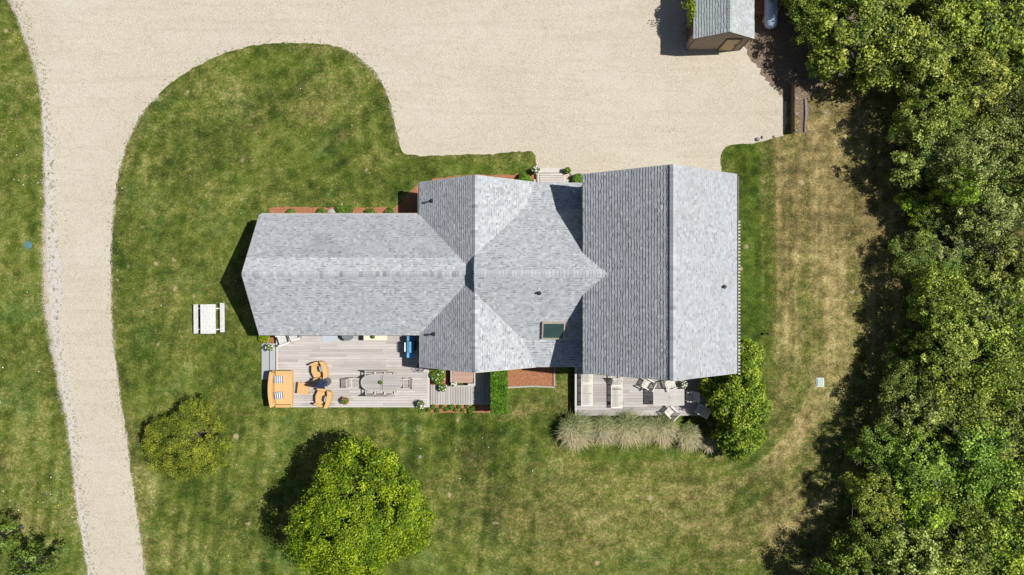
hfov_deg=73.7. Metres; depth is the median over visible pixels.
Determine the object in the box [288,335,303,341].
adirondack chair
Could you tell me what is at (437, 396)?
walkway
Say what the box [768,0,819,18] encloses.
woodland tree
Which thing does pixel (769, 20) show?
propane tank
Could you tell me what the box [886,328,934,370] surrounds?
woodland tree
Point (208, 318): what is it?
picnic table
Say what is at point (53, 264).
gravel shoulder
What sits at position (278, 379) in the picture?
striped pillow
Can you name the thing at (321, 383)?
patio umbrella
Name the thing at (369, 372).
slatted chair
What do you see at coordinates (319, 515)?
tree
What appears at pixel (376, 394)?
slatted chair
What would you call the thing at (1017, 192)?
woodland tree
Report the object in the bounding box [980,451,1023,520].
woodland tree
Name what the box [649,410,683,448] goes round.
ornamental grass
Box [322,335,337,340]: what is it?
door mat
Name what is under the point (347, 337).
round table
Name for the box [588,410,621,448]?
ornamental grass
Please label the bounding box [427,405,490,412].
mulch bed
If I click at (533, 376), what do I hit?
mulch bed
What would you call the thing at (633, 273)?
house
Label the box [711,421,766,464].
bush
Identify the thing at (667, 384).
slatted chair
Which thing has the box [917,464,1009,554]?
woodland tree
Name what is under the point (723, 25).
shed
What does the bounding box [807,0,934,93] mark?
woodland tree
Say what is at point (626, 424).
ornamental grass
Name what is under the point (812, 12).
woodland tree
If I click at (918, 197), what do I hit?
woodland tree
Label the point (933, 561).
woodland tree
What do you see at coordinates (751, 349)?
bush
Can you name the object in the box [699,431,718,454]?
ornamental grass
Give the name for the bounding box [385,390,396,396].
slatted chair
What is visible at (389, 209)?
bed plant
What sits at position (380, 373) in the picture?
slatted chair
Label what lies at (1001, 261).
woodland tree
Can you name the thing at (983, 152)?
woodland tree
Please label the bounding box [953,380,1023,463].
woodland tree
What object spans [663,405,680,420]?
slatted chair
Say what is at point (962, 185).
woodland tree
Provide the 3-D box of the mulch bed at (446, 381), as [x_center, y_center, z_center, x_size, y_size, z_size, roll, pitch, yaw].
[-4.873,5.802,45.684,1.321,0.001,1.428,0,90,0]
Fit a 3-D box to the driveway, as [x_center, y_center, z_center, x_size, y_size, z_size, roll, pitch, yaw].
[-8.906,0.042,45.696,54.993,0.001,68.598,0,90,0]
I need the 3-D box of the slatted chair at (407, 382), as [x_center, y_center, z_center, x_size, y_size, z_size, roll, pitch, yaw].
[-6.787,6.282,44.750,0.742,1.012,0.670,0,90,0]
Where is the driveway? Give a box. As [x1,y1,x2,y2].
[13,0,786,574]
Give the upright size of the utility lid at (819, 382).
0.080 m
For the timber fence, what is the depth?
45.32 m
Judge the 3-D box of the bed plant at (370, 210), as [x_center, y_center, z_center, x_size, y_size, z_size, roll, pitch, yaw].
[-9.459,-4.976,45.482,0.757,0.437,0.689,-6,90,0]
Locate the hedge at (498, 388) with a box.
[490,370,507,413]
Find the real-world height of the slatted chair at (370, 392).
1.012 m
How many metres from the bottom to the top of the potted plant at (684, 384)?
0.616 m
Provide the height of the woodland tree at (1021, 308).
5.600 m
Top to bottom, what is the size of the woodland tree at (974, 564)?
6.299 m
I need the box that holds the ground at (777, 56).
[744,0,860,135]
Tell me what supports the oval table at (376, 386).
on the deck at (356, 356)
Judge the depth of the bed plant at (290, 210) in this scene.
45.36 m
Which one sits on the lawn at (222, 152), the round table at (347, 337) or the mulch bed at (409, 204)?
the mulch bed at (409, 204)
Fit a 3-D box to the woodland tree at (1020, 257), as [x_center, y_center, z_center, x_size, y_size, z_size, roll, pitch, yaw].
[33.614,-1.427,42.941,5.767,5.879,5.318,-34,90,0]
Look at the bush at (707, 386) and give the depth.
43.77 m
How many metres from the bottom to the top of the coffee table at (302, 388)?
0.420 m
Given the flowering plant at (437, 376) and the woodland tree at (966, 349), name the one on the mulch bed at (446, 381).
the flowering plant at (437, 376)
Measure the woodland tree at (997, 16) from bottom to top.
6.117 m
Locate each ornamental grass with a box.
[550,408,596,454]
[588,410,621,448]
[610,407,649,451]
[632,414,660,447]
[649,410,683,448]
[673,420,705,452]
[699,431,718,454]
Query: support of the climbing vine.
attached to the shed
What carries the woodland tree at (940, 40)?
on the lawn at (222, 152)
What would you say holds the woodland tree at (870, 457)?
on the lawn at (222, 152)
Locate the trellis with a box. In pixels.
[686,25,692,41]
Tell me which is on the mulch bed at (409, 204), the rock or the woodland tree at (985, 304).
the rock
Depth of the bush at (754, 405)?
42.33 m
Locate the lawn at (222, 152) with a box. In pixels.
[0,0,1023,574]
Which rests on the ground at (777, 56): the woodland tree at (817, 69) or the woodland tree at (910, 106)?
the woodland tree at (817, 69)
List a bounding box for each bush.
[696,375,725,400]
[706,374,772,439]
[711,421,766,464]
[718,358,763,390]
[739,335,765,369]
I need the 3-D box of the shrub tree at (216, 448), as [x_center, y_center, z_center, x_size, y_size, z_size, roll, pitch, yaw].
[-20.716,10.006,44.038,5.712,3.769,5.451,-32,90,0]
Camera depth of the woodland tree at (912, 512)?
42.01 m
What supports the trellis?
attached to the shed
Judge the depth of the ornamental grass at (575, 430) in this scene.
44.65 m
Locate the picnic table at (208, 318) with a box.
[193,303,224,333]
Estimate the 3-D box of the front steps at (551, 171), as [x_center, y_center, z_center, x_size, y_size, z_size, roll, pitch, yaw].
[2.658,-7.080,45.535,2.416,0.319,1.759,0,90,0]
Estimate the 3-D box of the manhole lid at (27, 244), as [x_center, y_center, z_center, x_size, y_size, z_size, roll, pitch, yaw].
[-32.383,-2.838,45.680,0.520,0.032,0.520,0,90,0]
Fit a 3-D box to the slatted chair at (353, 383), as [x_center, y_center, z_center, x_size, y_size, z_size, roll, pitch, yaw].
[-10.398,6.247,44.750,0.742,1.012,0.670,0,90,0]
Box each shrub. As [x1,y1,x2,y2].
[258,335,269,343]
[517,172,530,180]
[571,173,582,182]
[671,420,681,432]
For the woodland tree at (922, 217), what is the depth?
43.69 m
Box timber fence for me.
[790,81,796,133]
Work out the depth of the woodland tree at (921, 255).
43.51 m
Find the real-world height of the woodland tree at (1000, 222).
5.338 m
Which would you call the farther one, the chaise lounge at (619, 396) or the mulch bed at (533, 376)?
the mulch bed at (533, 376)
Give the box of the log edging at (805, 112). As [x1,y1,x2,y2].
[804,98,806,131]
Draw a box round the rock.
[326,209,336,212]
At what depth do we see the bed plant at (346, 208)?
45.28 m
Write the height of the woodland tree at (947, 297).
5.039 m
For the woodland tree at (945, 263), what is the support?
on the lawn at (222, 152)
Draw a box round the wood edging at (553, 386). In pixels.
[508,367,554,387]
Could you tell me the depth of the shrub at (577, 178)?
45.10 m
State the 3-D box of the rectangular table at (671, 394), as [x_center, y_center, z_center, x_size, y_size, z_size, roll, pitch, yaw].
[10.175,7.121,44.680,2.007,0.800,1.056,0,90,0]
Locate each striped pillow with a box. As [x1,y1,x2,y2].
[274,376,282,382]
[274,391,282,399]
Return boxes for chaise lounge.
[581,373,592,405]
[609,376,622,407]
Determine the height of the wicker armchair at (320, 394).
0.880 m
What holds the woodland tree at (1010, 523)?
on the lawn at (222, 152)
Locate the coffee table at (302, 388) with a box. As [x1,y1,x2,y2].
[297,382,310,394]
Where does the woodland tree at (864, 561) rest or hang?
on the lawn at (222, 152)
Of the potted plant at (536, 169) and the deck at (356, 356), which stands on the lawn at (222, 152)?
the deck at (356, 356)
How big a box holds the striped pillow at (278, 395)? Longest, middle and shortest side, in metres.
0.520 x 0.500 x 0.170 m
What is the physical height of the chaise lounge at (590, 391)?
0.462 m
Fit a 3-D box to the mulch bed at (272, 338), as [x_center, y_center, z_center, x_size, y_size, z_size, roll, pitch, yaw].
[-16.299,3.285,45.687,1.035,0.001,0.821,0,90,0]
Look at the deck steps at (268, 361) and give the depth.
45.55 m
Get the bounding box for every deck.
[276,335,429,406]
[575,367,704,415]
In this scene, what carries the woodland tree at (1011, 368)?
on the lawn at (222, 152)
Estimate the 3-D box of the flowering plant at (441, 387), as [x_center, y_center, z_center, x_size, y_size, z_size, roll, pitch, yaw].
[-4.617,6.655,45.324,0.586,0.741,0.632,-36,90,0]
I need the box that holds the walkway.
[430,372,490,404]
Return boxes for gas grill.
[404,336,415,357]
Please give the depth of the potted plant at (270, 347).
44.78 m
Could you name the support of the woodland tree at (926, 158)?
on the lawn at (222, 152)
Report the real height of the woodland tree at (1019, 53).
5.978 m
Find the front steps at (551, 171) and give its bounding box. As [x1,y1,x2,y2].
[534,168,569,182]
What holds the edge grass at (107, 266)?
on the lawn at (222, 152)
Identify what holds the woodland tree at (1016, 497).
on the lawn at (222, 152)
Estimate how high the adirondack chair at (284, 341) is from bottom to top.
1.004 m
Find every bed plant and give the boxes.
[286,208,294,212]
[316,208,325,212]
[335,204,354,212]
[364,208,374,212]
[384,207,394,212]
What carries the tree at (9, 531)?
on the lawn at (222, 152)
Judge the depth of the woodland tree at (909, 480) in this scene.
41.87 m
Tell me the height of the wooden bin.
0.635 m
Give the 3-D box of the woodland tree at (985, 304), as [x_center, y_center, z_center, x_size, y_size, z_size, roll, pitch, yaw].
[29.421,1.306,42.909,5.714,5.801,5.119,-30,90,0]
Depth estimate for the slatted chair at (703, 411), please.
44.56 m
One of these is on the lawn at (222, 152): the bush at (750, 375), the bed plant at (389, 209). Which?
the bush at (750, 375)
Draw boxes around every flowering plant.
[430,369,445,384]
[438,384,445,391]
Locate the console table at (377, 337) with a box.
[364,335,387,339]
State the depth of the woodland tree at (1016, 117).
41.92 m
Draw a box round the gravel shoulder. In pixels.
[36,70,90,574]
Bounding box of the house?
[242,164,739,380]
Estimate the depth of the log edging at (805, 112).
45.58 m
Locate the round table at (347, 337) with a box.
[341,335,353,340]
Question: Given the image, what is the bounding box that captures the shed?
[686,0,754,50]
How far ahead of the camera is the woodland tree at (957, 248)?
43.38 m
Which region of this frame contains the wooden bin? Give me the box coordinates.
[754,0,763,16]
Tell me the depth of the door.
44.53 m
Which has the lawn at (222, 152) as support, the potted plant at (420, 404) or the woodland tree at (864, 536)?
the woodland tree at (864, 536)
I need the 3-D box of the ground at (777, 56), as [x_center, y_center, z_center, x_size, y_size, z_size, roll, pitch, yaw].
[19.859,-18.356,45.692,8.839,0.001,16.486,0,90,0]
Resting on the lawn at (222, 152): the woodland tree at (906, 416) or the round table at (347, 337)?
the woodland tree at (906, 416)
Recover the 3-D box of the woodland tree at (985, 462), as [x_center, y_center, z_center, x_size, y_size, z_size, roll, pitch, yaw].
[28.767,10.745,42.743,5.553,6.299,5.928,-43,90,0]
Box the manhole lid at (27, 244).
[24,241,31,248]
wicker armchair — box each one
[309,361,328,380]
[313,388,332,408]
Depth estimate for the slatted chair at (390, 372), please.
44.59 m
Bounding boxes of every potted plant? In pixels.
[265,343,274,351]
[341,397,349,404]
[416,400,424,408]
[532,166,539,172]
[564,167,570,173]
[681,381,687,388]
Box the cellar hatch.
[451,371,475,386]
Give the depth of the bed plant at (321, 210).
45.36 m
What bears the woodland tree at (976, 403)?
on the lawn at (222, 152)
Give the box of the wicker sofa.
[268,370,293,407]
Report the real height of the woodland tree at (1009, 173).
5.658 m
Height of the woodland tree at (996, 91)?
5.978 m
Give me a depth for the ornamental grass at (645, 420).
44.70 m
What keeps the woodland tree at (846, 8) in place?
on the ground at (777, 56)
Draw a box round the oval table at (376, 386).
[361,374,402,391]
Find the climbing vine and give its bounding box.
[681,0,695,32]
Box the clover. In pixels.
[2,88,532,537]
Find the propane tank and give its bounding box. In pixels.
[762,0,776,28]
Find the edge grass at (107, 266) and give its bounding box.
[16,1,401,574]
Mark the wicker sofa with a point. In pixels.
(286, 387)
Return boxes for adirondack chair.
[275,335,291,346]
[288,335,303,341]
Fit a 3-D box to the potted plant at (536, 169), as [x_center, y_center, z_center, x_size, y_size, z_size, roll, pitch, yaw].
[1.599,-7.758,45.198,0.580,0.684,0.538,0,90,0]
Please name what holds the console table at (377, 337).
on the deck at (356, 356)
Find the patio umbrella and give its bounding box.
[316,377,330,388]
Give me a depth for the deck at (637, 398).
45.08 m
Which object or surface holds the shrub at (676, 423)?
on the lawn at (222, 152)
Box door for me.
[717,38,742,50]
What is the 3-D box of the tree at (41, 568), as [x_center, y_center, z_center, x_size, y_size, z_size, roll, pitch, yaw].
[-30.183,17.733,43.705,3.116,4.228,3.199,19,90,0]
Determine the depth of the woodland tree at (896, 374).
43.28 m
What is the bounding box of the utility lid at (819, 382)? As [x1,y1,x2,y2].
[816,378,823,386]
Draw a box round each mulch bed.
[265,335,275,342]
[269,173,534,212]
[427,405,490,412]
[430,369,448,384]
[508,367,552,385]
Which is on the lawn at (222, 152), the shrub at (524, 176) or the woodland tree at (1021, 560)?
the woodland tree at (1021, 560)
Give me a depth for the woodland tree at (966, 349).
41.87 m
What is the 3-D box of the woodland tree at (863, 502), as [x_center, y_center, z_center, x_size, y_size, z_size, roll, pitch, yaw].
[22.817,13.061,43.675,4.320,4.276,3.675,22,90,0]
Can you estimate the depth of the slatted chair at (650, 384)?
44.56 m
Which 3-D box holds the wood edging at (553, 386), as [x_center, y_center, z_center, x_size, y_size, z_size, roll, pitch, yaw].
[1.282,5.941,45.650,3.212,0.120,1.587,0,90,0]
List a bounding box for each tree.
[0,516,23,558]
[2,536,65,574]
[141,394,232,484]
[282,435,438,574]
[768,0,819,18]
[787,0,852,52]
[804,38,847,82]
[806,536,895,574]
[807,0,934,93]
[814,0,888,38]
[838,463,906,529]
[838,514,908,566]
[843,424,908,482]
[870,476,954,546]
[871,504,968,574]
[873,377,954,445]
[879,415,974,504]
[880,0,982,88]
[881,349,931,407]
[886,117,970,191]
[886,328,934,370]
[888,70,969,153]
[888,228,944,284]
[893,190,930,217]
[899,260,974,331]
[905,194,948,234]
[908,308,1001,382]
[914,368,1005,452]
[915,527,1008,574]
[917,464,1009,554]
[918,207,996,269]
[922,159,990,208]
[922,418,1022,506]
[927,44,1023,135]
[927,266,1023,346]
[933,117,1012,202]
[934,242,976,286]
[939,0,1023,81]
[940,321,1023,408]
[946,179,1023,263]
[948,482,1023,574]
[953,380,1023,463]
[962,229,1023,295]
[963,137,1023,210]
[976,86,1023,166]
[978,278,1023,371]
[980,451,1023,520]
[983,544,1023,574]
[1003,449,1023,512]
[1005,243,1023,294]
[1006,179,1023,210]
[1008,48,1023,84]
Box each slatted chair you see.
[346,377,359,388]
[364,371,374,378]
[365,390,375,396]
[374,385,384,396]
[375,371,384,380]
[384,371,395,378]
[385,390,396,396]
[402,378,412,388]
[640,379,656,391]
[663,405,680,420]
[665,380,676,391]
[685,391,699,402]
[693,403,710,418]
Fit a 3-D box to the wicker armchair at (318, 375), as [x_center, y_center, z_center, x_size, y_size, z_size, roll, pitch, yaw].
[-12.616,5.435,44.810,1.137,0.880,1.215,-13,90,0]
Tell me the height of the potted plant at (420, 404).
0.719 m
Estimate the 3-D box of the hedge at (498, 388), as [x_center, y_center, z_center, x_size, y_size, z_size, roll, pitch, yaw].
[-0.845,6.619,44.680,1.252,2.044,3.090,0,90,0]
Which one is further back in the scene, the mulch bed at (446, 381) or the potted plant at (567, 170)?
the mulch bed at (446, 381)
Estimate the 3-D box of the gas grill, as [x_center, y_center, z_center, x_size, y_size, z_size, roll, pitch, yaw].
[-6.643,3.855,44.642,0.645,1.216,1.410,0,90,0]
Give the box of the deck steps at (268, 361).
[262,343,275,379]
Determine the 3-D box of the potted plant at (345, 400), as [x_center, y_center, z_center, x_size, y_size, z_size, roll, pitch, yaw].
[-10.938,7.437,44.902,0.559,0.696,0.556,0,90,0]
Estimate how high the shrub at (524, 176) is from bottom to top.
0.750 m
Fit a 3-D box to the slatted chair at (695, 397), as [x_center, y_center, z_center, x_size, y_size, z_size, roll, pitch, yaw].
[11.771,7.130,44.580,0.742,1.012,0.670,0,90,0]
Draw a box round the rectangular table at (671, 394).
[651,388,683,404]
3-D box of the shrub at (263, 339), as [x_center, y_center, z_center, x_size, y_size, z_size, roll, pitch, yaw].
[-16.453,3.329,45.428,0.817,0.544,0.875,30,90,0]
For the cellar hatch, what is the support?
on the lawn at (222, 152)
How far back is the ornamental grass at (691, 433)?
44.73 m
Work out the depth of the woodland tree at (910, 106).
41.95 m

